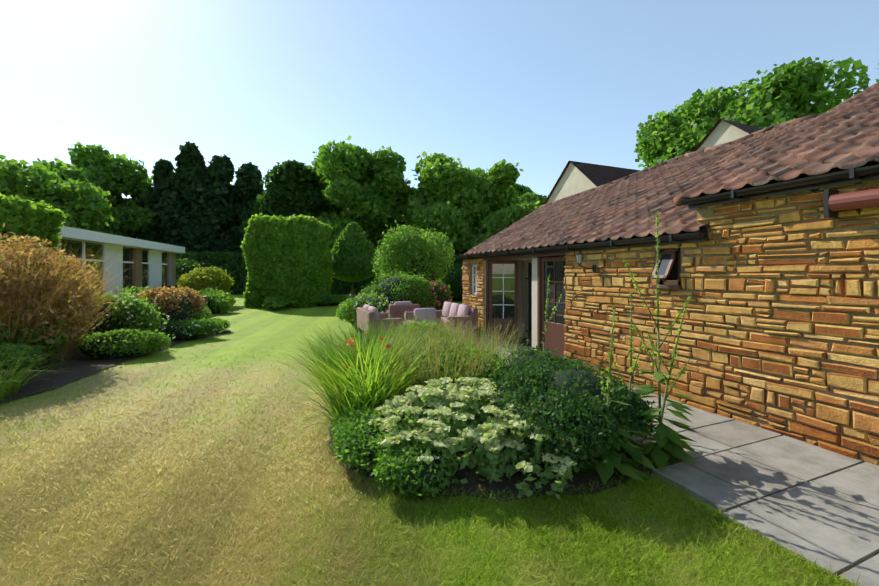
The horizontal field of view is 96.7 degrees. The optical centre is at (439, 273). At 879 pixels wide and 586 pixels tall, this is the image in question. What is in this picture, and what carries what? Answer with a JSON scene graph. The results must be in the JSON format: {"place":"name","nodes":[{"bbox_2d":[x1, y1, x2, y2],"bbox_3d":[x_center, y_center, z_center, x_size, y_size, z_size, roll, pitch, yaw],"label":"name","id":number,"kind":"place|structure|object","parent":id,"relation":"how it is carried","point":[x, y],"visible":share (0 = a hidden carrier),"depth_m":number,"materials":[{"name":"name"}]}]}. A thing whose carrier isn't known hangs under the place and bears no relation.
{"place":"outdoors","nodes":[
{"label":"outdoors","id":0,"kind":"place"},
{"bbox_2d":[0,329,230,402],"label":"border soil","id":1,"kind":"structure","parent":0,"point":[75,367],"depth_m":6.71,"materials":[{"name":"soil"}]},
{"bbox_2d":[0,339,50,383],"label":"shrub","id":2,"kind":"object","parent":1,"relation":"on","point":[19,348],"depth_m":5.57,"materials":[{"name":"plant"}]},
{"bbox_2d":[0,343,83,399],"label":"grass plant","id":3,"kind":"object","parent":1,"relation":"on","point":[8,388],"depth_m":5.28,"materials":[{"name":"plant"}]},
{"bbox_2d":[0,305,84,365],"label":"shrub","id":4,"kind":"object","parent":1,"relation":"on","point":[34,340],"depth_m":6.40,"materials":[{"name":"plant"}]},
{"bbox_2d":[0,223,113,360],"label":"shrub","id":5,"kind":"object","parent":1,"relation":"on","point":[32,253],"visible":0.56,"depth_m":6.53,"materials":[{"name":"brown plant"}]},
{"bbox_2d":[0,237,140,366],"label":"smokebush plumes","id":6,"kind":"object","parent":5,"relation":"attached to","point":[7,320],"visible":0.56,"depth_m":6.57,"materials":[{"name":"brown plant"}]},
{"bbox_2d":[64,328,174,358],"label":"shrub","id":7,"kind":"object","parent":1,"relation":"on","point":[144,340],"depth_m":7.55,"materials":[{"name":"plant"}]},
{"bbox_2d":[83,285,166,335],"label":"shrub","id":8,"kind":"object","parent":1,"relation":"on","point":[138,309],"depth_m":8.41,"materials":[{"name":"plant"}]},
{"bbox_2d":[84,292,168,330],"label":"white flower","id":9,"kind":"object","parent":8,"relation":"on","point":[141,312],"visible":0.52,"depth_m":8.53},
{"bbox_2d":[115,281,148,298],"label":"shrub","id":10,"kind":"object","parent":1,"relation":"on","point":[136,290],"depth_m":10.57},
{"bbox_2d":[134,283,205,324],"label":"shrub","id":11,"kind":"object","parent":1,"relation":"on","point":[192,298],"depth_m":10.00,"materials":[{"name":"plant"}]},
{"bbox_2d":[154,318,226,340],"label":"shrub","id":12,"kind":"object","parent":1,"relation":"on","point":[204,323],"depth_m":9.67,"materials":[{"name":"plant"}]},
{"bbox_2d":[192,303,212,320],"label":"shrub","id":13,"kind":"object","parent":1,"relation":"on","point":[198,316],"visible":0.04,"depth_m":10.72,"materials":[{"name":"green plant"}]},
{"bbox_2d":[207,318,234,331],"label":"shrub","id":14,"kind":"object","parent":1,"relation":"on","point":[226,323],"depth_m":11.02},
{"bbox_2d":[0,294,864,585],"bbox_3d":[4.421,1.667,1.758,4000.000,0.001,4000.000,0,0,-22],"label":"lawn","id":15,"kind":"structure","parent":0,"point":[261,329],"depth_m":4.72,"materials":[{"name":"plant"}]},
{"bbox_2d":[0,193,69,261],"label":"hedge","id":16,"kind":"object","parent":15,"relation":"on","point":[32,219],"depth_m":8.81,"materials":[{"name":"plant"}]},
{"bbox_2d":[0,154,113,229],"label":"tree","id":17,"kind":"object","parent":15,"relation":"on","point":[78,204],"visible":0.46,"depth_m":24.63,"materials":[{"name":"plant"}]},
{"bbox_2d":[38,142,159,237],"bbox_3d":[-32.594,-5.301,35.489,12.771,13.935,11.015,0,0,-22],"label":"tree","id":18,"kind":"object","parent":15,"relation":"on","point":[118,176],"depth_m":35.76,"materials":[{"name":"plant"}]},
{"bbox_2d":[56,226,184,297],"bbox_3d":[-14.283,0.067,12.847,7.450,2.600,9.040,0,0,-15],"label":"white bungalow frame","id":19,"kind":"object","parent":15,"relation":"on","point":[113,245],"visible":0.31,"depth_m":13.20,"materials":[{"name":"paint"}]},
{"bbox_2d":[61,239,166,294],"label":"window","id":20,"kind":"structure","parent":19,"relation":"in","point":[69,246],"depth_m":12.60,"materials":[{"name":"glass"}]},
{"bbox_2d":[131,158,174,242],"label":"conifer tree","id":21,"kind":"object","parent":15,"relation":"on","point":[158,186],"visible":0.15,"depth_m":38.19,"materials":[{"name":"plant"}]},
{"bbox_2d":[77,248,230,351],"bbox_3d":[-12.525,0.357,12.533,9.212,2.620,11.856,0,0,-22],"label":"bungalow brick","id":22,"kind":"object","parent":15,"relation":"on","point":[137,265],"visible":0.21,"depth_m":14.91,"materials":[{"name":"brick"}]},
{"bbox_2d":[157,141,219,252],"bbox_3d":[-24.672,-5.612,38.545,8.121,14.701,8.267,0,0,-22],"label":"conifer tree","id":23,"kind":"object","parent":15,"relation":"on","point":[185,197],"depth_m":37.17,"materials":[{"name":"plant"}]},
{"bbox_2d":[176,258,204,291],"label":"shrub","id":24,"kind":"object","parent":15,"relation":"on","point":[180,264],"depth_m":20.13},
{"bbox_2d":[176,263,233,292],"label":"shrub","id":25,"kind":"object","parent":15,"relation":"on","point":[218,278],"depth_m":19.09,"materials":[{"name":"plant"}]},
{"bbox_2d":[175,154,243,252],"bbox_3d":[-22.070,-5.175,39.719,7.394,13.796,7.316,0,0,-22],"label":"conifer tree","id":26,"kind":"object","parent":15,"relation":"on","point":[224,213],"depth_m":38.15,"materials":[{"name":"plant"}]},
{"bbox_2d":[197,287,232,296],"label":"shrub","id":27,"kind":"object","parent":15,"relation":"on","point":[216,290],"depth_m":17.79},
{"bbox_2d":[202,290,238,313],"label":"shrub","id":28,"kind":"object","parent":15,"relation":"on","point":[226,302],"depth_m":16.11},
{"bbox_2d":[220,162,263,247],"bbox_3d":[-19.781,-4.928,40.564,7.741,13.369,7.829,0,0,-22],"label":"conifer tree","id":29,"kind":"object","parent":15,"relation":"on","point":[248,187],"visible":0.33,"depth_m":39.60,"materials":[{"name":"plant"}]},
{"bbox_2d":[263,295,289,309],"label":"shrub","id":30,"kind":"object","parent":15,"relation":"on","point":[280,302],"depth_m":17.64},
{"bbox_2d":[240,213,334,307],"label":"tall hedge","id":31,"kind":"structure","parent":15,"relation":"on","point":[301,242],"depth_m":19.02,"materials":[{"name":"plant"}]},
{"bbox_2d":[176,250,467,294],"bbox_3d":[-5.503,-0.058,32.387,70.909,3.908,3.074,0,0,-1],"label":"long hedge","id":32,"kind":"object","parent":15,"relation":"on","point":[231,260],"depth_m":31.14,"materials":[{"name":"plant"}]},
{"bbox_2d":[316,294,350,305],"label":"hedge","id":33,"kind":"object","parent":15,"relation":"on","point":[322,299],"depth_m":20.03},
{"bbox_2d":[331,222,376,298],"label":"topiary tree","id":34,"kind":"object","parent":15,"relation":"on","point":[352,251],"depth_m":22.95,"materials":[{"name":"plant"}]},
{"bbox_2d":[335,289,388,328],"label":"patio shrub","id":35,"kind":"object","parent":15,"relation":"on","point":[346,310],"depth_m":10.80,"materials":[{"name":"plant"}]},
{"bbox_2d":[308,135,416,251],"bbox_3d":[-5.783,-4.804,35.491,12.649,12.942,11.397,0,0,-22],"label":"tree","id":36,"kind":"object","parent":15,"relation":"on","point":[377,194],"depth_m":32.20,"materials":[{"name":"plant"}]},
{"bbox_2d":[360,276,383,291],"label":"shrub","id":37,"kind":"object","parent":15,"relation":"on","point":[367,282],"visible":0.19,"depth_m":28.33,"materials":[{"name":"green plant"}]},
{"bbox_2d":[360,265,438,309],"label":"patio shrub","id":38,"kind":"object","parent":15,"relation":"on","point":[419,291],"depth_m":12.03,"materials":[{"name":"plant"}]},
{"bbox_2d":[371,215,454,284],"bbox_3d":[-1.171,-0.429,17.209,3.898,4.193,3.999,0,0,-22],"label":"round shrub","id":39,"kind":"object","parent":15,"relation":"on","point":[390,250],"depth_m":15.83,"materials":[{"name":"plant"}]},
{"bbox_2d":[442,261,462,300],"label":"shrub","id":40,"kind":"object","parent":15,"relation":"on","point":[449,280],"depth_m":22.84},
{"bbox_2d":[397,151,523,254],"bbox_3d":[1.210,-4.290,33.889,9.524,11.914,10.715,0,0,-22],"label":"tree","id":41,"kind":"object","parent":15,"relation":"on","point":[449,195],"depth_m":30.54,"materials":[{"name":"plant"}]},
{"bbox_2d":[473,182,538,234],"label":"tree","id":42,"kind":"object","parent":15,"relation":"on","point":[523,191],"depth_m":40.16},
{"bbox_2d":[468,194,546,249],"bbox_3d":[6.131,-2.290,29.727,7.636,7.915,6.469,0,0,-22],"label":"tree","id":43,"kind":"object","parent":15,"relation":"on","point":[507,214],"depth_m":28.28,"materials":[{"name":"plant"}]},
{"bbox_2d":[546,163,596,203],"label":"house wing walls","id":44,"kind":"structure","parent":15,"relation":"on","point":[573,180],"depth_m":14.97,"materials":[{"name":"paint"}]},
{"bbox_2d":[543,161,640,204],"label":"gable roof","id":45,"kind":"structure","parent":44,"relation":"on","point":[597,175],"depth_m":14.99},
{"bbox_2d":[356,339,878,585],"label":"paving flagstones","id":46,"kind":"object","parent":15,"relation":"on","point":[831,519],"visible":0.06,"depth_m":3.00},
{"bbox_2d":[357,307,402,341],"bbox_3d":[-1.466,1.242,9.396,0.780,0.790,1.450,0,0,-22],"label":"patio sofa frame","id":47,"kind":"object","parent":46,"relation":"on","point":[369,314],"visible":0.38,"depth_m":8.83,"materials":[{"name":"wicker"}]},
{"bbox_2d":[363,304,379,318],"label":"patio sofa cushions","id":48,"kind":"object","parent":47,"relation":"on","point":[371,308],"visible":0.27,"depth_m":8.86,"materials":[{"name":"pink fabric"}]},
{"bbox_2d":[384,304,419,319],"bbox_3d":[-1.080,1.242,10.959,0.850,0.790,0.780,0,0,-22],"label":"outdoor armchair","id":49,"kind":"object","parent":46,"relation":"on","point":[395,309],"visible":0.19,"depth_m":10.56,"materials":[{"name":"wicker"}]},
{"bbox_2d":[404,310,451,329],"bbox_3d":[-0.252,1.242,8.543,0.850,0.790,0.780,0,0,-22],"label":"outdoor armchair","id":50,"kind":"object","parent":46,"relation":"on","point":[411,314],"visible":0.25,"depth_m":8.65,"materials":[{"name":"wicker"}]},
{"bbox_2d":[414,308,436,324],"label":"patio armchair cushions","id":51,"kind":"object","parent":50,"relation":"on","point":[425,312],"visible":0.23,"depth_m":8.66,"materials":[{"name":"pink fabric"}]},
{"bbox_2d":[424,278,452,309],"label":"rose shrub","id":52,"kind":"object","parent":46,"relation":"on","point":[447,293],"depth_m":12.55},
{"bbox_2d":[440,308,477,340],"bbox_3d":[0.245,1.242,10.098,0.780,0.790,1.750,0,0,-22],"label":"outdoor sofa","id":53,"kind":"object","parent":46,"relation":"on","point":[473,312],"visible":0.33,"depth_m":9.36,"materials":[{"name":"wicker"}]},
{"bbox_2d":[442,302,469,319],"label":"sofa back cushions","id":54,"kind":"object","parent":53,"relation":"on","point":[458,309],"visible":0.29,"depth_m":10.06,"materials":[{"name":"pink fabric"}]},
{"bbox_2d":[697,120,748,150],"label":"house wing walls","id":55,"kind":"structure","parent":15,"relation":"on","point":[723,132],"depth_m":11.01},
{"bbox_2d":[692,118,762,151],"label":"gable roof trim","id":56,"kind":"structure","parent":55,"relation":"on","point":[749,129],"depth_m":11.13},
{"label":"dark tree trunk","id":57,"kind":"object","parent":15,"relation":"on","visible":0},
{"bbox_2d":[238,159,327,244],"bbox_3d":[-13.353,-5.627,37.882,11.001,9.948,9.415,0,0,-35],"label":"tree","id":58,"kind":"object","parent":57,"relation":"attached to","point":[291,188],"visible":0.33,"depth_m":34.33,"materials":[{"name":"green plant"}]},
{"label":"tree trunk","id":59,"kind":"object","parent":15,"relation":"on","visible":0},
{"bbox_2d":[316,167,343,216],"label":"tree","id":60,"kind":"object","parent":59,"relation":"on","point":[328,208],"visible":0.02,"depth_m":40.28,"materials":[{"name":"green plant"}]},
{"bbox_2d":[0,0,878,197],"label":"sky","id":61,"kind":"structure","parent":0,"point":[542,86],"materials":[{"name":"blue"}]},
{"bbox_2d":[329,388,664,500],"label":"island bed soil","id":62,"kind":"structure","parent":0,"point":[472,477],"depth_m":3.08,"materials":[{"name":"soil"}]},
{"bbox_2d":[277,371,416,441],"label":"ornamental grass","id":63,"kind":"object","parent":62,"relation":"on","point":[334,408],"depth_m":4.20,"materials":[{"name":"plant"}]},
{"bbox_2d":[328,405,389,475],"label":"bed groundcover","id":64,"kind":"object","parent":62,"relation":"on","point":[350,440],"depth_m":3.26,"materials":[{"name":"plant"}]},
{"bbox_2d":[247,312,484,413],"bbox_3d":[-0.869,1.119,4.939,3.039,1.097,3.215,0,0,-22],"label":"crocosmia bed","id":65,"kind":"object","parent":62,"relation":"on","point":[374,381],"visible":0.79,"depth_m":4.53,"materials":[{"name":"plant"}]},
{"bbox_2d":[345,334,390,368],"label":"flowers","id":66,"kind":"object","parent":65,"relation":"on","point":[352,340],"visible":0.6,"depth_m":4.89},
{"bbox_2d":[331,309,456,359],"bbox_3d":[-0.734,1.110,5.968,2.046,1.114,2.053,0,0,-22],"label":"ornamental grass","id":67,"kind":"object","parent":62,"relation":"on","point":[380,335],"depth_m":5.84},
{"bbox_2d":[370,428,462,504],"bbox_3d":[-0.187,1.468,3.054,0.752,0.399,0.790,0,0,-22],"label":"bed groundcover","id":68,"kind":"object","parent":62,"relation":"on","point":[394,466],"depth_m":2.85,"materials":[{"name":"plant"}]},
{"bbox_2d":[364,311,488,359],"bbox_3d":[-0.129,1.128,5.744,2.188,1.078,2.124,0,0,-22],"label":"ornamental grass","id":69,"kind":"object","parent":62,"relation":"on","point":[429,335],"depth_m":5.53,"materials":[{"name":"plant"}]},
{"bbox_2d":[387,308,476,334],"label":"ornamental grass","id":70,"kind":"object","parent":62,"relation":"on","point":[441,318],"depth_m":7.16,"materials":[{"name":"plant"}]},
{"bbox_2d":[372,321,521,402],"bbox_3d":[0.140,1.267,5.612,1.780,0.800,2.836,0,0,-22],"label":"ornamental grass","id":71,"kind":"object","parent":62,"relation":"on","point":[495,374],"depth_m":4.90,"materials":[{"name":"plant"}]},
{"bbox_2d":[371,378,543,484],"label":"flowering shrub leaves","id":72,"kind":"object","parent":62,"relation":"on","point":[473,407],"visible":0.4,"depth_m":3.24,"materials":[{"name":"plant"}]},
{"bbox_2d":[368,377,536,461],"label":"white flowers","id":73,"kind":"object","parent":72,"relation":"attached to","point":[452,393],"visible":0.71,"depth_m":3.24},
{"bbox_2d":[407,318,537,381],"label":"ornamental grass","id":74,"kind":"object","parent":62,"relation":"on","point":[492,343],"depth_m":5.24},
{"bbox_2d":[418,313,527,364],"bbox_3d":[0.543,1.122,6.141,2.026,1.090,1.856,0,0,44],"label":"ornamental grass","id":75,"kind":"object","parent":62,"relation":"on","point":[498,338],"depth_m":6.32,"materials":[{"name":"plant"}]},
{"bbox_2d":[465,414,592,498],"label":"sedum leaves","id":76,"kind":"object","parent":62,"relation":"on","point":[546,474],"visible":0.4,"depth_m":2.98,"materials":[{"name":"plant"}]},
{"bbox_2d":[464,408,581,474],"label":"white flowers","id":77,"kind":"object","parent":76,"relation":"attached to","point":[546,457],"visible":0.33,"depth_m":2.93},
{"bbox_2d":[492,338,592,380],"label":"shrub","id":78,"kind":"object","parent":62,"relation":"on","point":[535,352],"depth_m":4.53,"materials":[{"name":"plant"}]},
{"bbox_2d":[533,274,561,360],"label":"tall plant","id":79,"kind":"object","parent":62,"relation":"on","point":[548,321],"depth_m":4.68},
{"bbox_2d":[542,275,561,333],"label":"verbascum buds","id":80,"kind":"object","parent":79,"relation":"attached to","point":[548,290],"visible":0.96,"depth_m":4.67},
{"bbox_2d":[480,348,658,470],"bbox_3d":[1.170,1.181,3.583,1.618,0.973,1.464,0,0,-22],"label":"shrub","id":81,"kind":"object","parent":62,"relation":"on","point":[525,380],"depth_m":3.23,"materials":[{"name":"plant"}]},
{"bbox_2d":[572,311,649,483],"bbox_3d":[1.350,0.970,3.205,0.614,1.417,0.660,0,0,-22],"label":"tall plant","id":82,"kind":"object","parent":62,"relation":"on","point":[605,471],"depth_m":3.06,"materials":[{"name":"plant"}]},
{"bbox_2d":[600,307,615,405],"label":"verbascum buds","id":83,"kind":"object","parent":82,"relation":"attached to","point":[607,368],"visible":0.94,"depth_m":3.11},
{"bbox_2d":[594,293,657,480],"bbox_3d":[1.619,0.930,3.450,0.644,1.540,0.651,0,0,-22],"label":"tall flowering plant","id":84,"kind":"object","parent":62,"relation":"on","point":[640,457],"depth_m":3.38,"materials":[{"name":"plant"}]},
{"bbox_2d":[607,291,641,380],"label":"flower spikes","id":85,"kind":"object","parent":84,"relation":"attached to","point":[631,368],"visible":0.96,"depth_m":3.43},
{"bbox_2d":[625,210,697,460],"bbox_3d":[2.048,0.540,3.610,0.658,2.286,0.642,0,0,-22],"label":"tall flowering plant","id":86,"kind":"object","parent":62,"relation":"on","point":[674,447],"depth_m":3.61,"materials":[{"name":"plant"}]},
{"bbox_2d":[623,211,690,366],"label":"flower spikes","id":87,"kind":"object","parent":86,"relation":"attached to","point":[654,311],"visible":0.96,"depth_m":3.63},
{"bbox_2d":[627,304,698,469],"bbox_3d":[1.953,0.970,3.505,0.661,1.449,0.662,0,0,-22],"label":"tall flowering plant","id":88,"kind":"object","parent":62,"relation":"on","point":[663,434],"depth_m":3.35,"materials":[{"name":"plant"}]},
{"bbox_2d":[649,307,690,389],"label":"flower spikes","id":89,"kind":"object","parent":88,"relation":"attached to","point":[673,366],"visible":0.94,"depth_m":3.29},
{"bbox_2d":[489,261,517,340],"bbox_3d":[1.577,0.667,9.643,0.700,1.980,0.046,0,0,6],"label":"glazed door","id":90,"kind":"structure","parent":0,"point":[504,323],"depth_m":9.62,"materials":[{"name":"wood"}]},
{"bbox_2d":[492,264,513,318],"bbox_3d":[1.576,0.432,9.643,0.540,1.350,0.001,0,0,6],"label":"window pane","id":91,"kind":"structure","parent":90,"relation":"in","point":[497,285],"depth_m":9.64,"materials":[{"name":"glass"}]},
{"bbox_2d":[492,264,514,318],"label":"window muntins","id":92,"kind":"object","parent":90,"relation":"attached to","point":[503,291],"visible":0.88,"depth_m":9.62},
{"bbox_2d":[500,262,531,349],"bbox_3d":[2.207,0.692,8.610,1.100,1.950,2.985,0,0,-22],"label":"dark barn porch","id":93,"kind":"object","parent":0,"point":[523,341],"visible":0.2,"depth_m":9.83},
{"bbox_2d":[485,256,558,338],"bbox_3d":[2.207,0.662,8.610,1.100,2.010,2.985,0,0,-22],"label":"barn porch interior","id":94,"kind":"object","parent":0,"point":[522,293],"visible":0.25,"depth_m":10.13,"materials":[{"name":"wood"}]},
{"bbox_2d":[481,251,569,350],"bbox_3d":[1.790,0.591,8.439,0.260,2.153,3.285,0,0,-22],"label":"door frame","id":95,"kind":"object","parent":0,"point":[539,256],"visible":0.29,"depth_m":7.88,"materials":[{"name":"wood"}]},
{"bbox_2d":[532,257,536,349],"bbox_3d":[2.381,0.667,8.184,0.900,2.000,0.240,0,0,-22],"label":"post","id":96,"kind":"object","parent":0,"point":[534,302],"depth_m":8.04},
{"bbox_2d":[541,256,564,358],"bbox_3d":[2.208,0.667,7.471,0.045,1.980,0.808,0,0,-22],"label":"door","id":97,"kind":"structure","parent":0,"point":[554,336],"depth_m":7.53,"materials":[{"name":"wood"}]},
{"bbox_2d":[544,261,564,323],"bbox_3d":[2.208,0.350,7.471,0.001,1.175,0.638,0,0,-22],"label":"window pane","id":98,"kind":"structure","parent":97,"relation":"in","point":[559,286],"depth_m":7.46,"materials":[{"name":"glass"}]},
{"bbox_2d":[544,261,564,322],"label":"window muntins","id":99,"kind":"object","parent":97,"relation":"attached to","point":[554,281],"visible":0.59,"depth_m":7.46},
{"bbox_2d":[462,179,878,465],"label":"barn wall stones","id":100,"kind":"object","parent":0,"point":[864,424],"visible":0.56,"depth_m":4.16,"materials":[{"name":"stone"}]},
{"bbox_2d":[472,265,477,294],"bbox_3d":[0.984,0.157,10.352,0.050,0.789,0.425,0,0,-22],"label":"window frame","id":101,"kind":"object","parent":100,"relation":"in","point":[473,284],"visible":0.52,"depth_m":10.50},
{"bbox_2d":[575,251,595,271],"bbox_3d":[2.375,-0.200,6.362,0.135,0.355,0.328,0,0,-59],"label":"wall lantern","id":102,"kind":"object","parent":100,"relation":"attached to","point":[593,268],"depth_m":6.37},
{"bbox_2d":[652,248,681,288],"bbox_3d":[3.036,-0.065,5.155,0.175,0.528,0.402,0,0,-22],"label":"window frame","id":103,"kind":"object","parent":100,"relation":"in","point":[669,284],"visible":0.58,"depth_m":5.08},
{"bbox_2d":[651,251,677,278],"bbox_3d":[2.943,-0.113,5.117,0.035,0.398,0.222,30,-11,-20],"label":"window frame","id":104,"kind":"object","parent":103,"relation":"attached to","point":[670,265],"visible":0.94,"depth_m":5.05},
{"bbox_2d":[656,254,671,274],"bbox_3d":[2.943,-0.113,5.117,0.001,0.338,0.162,30,-11,-20],"label":"window pane","id":105,"kind":"structure","parent":104,"relation":"in","point":[664,263],"depth_m":5.12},
{"bbox_2d":[469,112,878,254],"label":"barn roof underlay","id":106,"kind":"object","parent":100,"relation":"on","point":[532,247],"visible":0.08,"depth_m":4.69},
{"bbox_2d":[455,228,707,259],"bbox_3d":[1.800,-0.463,7.747,0.172,0.150,6.830,0,0,-22],"label":"gutter","id":107,"kind":"object","parent":106,"relation":"attached to","point":[684,238],"visible":0.9,"depth_m":5.91,"materials":[{"name":"metal"}]},
{"bbox_2d":[467,117,813,253],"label":"barn roof pantiles","id":108,"kind":"object","parent":106,"relation":"on","point":[615,207],"visible":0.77,"depth_m":8.09,"materials":[{"name":"tile"}]},
{"bbox_2d":[667,253,677,279],"bbox_3d":[3.168,-0.090,5.209,0.001,0.478,0.322,0,0,-22],"label":"window opening","id":109,"kind":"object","parent":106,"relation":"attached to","point":[673,275],"depth_m":5.24,"materials":[{"name":"black"}]},
{"bbox_2d":[673,82,878,206],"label":"roof verge","id":110,"kind":"structure","parent":106,"relation":"attached to","point":[677,202],"depth_m":5.41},
{"bbox_2d":[677,84,878,199],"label":"barn roof pantiles","id":111,"kind":"object","parent":106,"relation":"on","point":[834,140],"visible":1,"depth_m":4.51,"materials":[{"name":"tile"}]},
{"bbox_2d":[681,161,878,208],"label":"gutter","id":112,"kind":"object","parent":106,"relation":"attached to","point":[857,175],"visible":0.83,"depth_m":3.79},
{"bbox_2d":[810,189,839,218],"bbox_3d":[3.542,-0.656,3.638,0.200,0.307,0.211,0,0,-22],"label":"awning bracket","id":113,"kind":"object","parent":100,"relation":"attached to","point":[828,212],"visible":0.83,"depth_m":3.52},
{"bbox_2d":[828,188,878,210],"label":"barn awning roll","id":114,"kind":"object","parent":113,"relation":"attached to","point":[855,200],"visible":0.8,"depth_m":3.33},
{"bbox_2d":[463,181,878,459],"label":"mortar joints","id":115,"kind":"object","parent":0,"point":[705,212],"visible":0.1,"depth_m":4.11,"materials":[{"name":"concrete"}]},
{"bbox_2d":[539,113,818,207],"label":"roof ridge","id":116,"kind":"structure","parent":0,"point":[815,115],"depth_m":10.30,"materials":[{"name":"tile"}]},
{"bbox_2d":[496,341,878,553],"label":"paving joint sand","id":117,"kind":"structure","parent":0,"point":[627,386],"depth_m":8.31,"materials":[{"name":"sand"}]},
{"bbox_2d":[634,56,878,168],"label":"tree","id":118,"kind":"object","parent":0,"point":[792,92],"depth_m":30.27,"materials":[{"name":"plant"}]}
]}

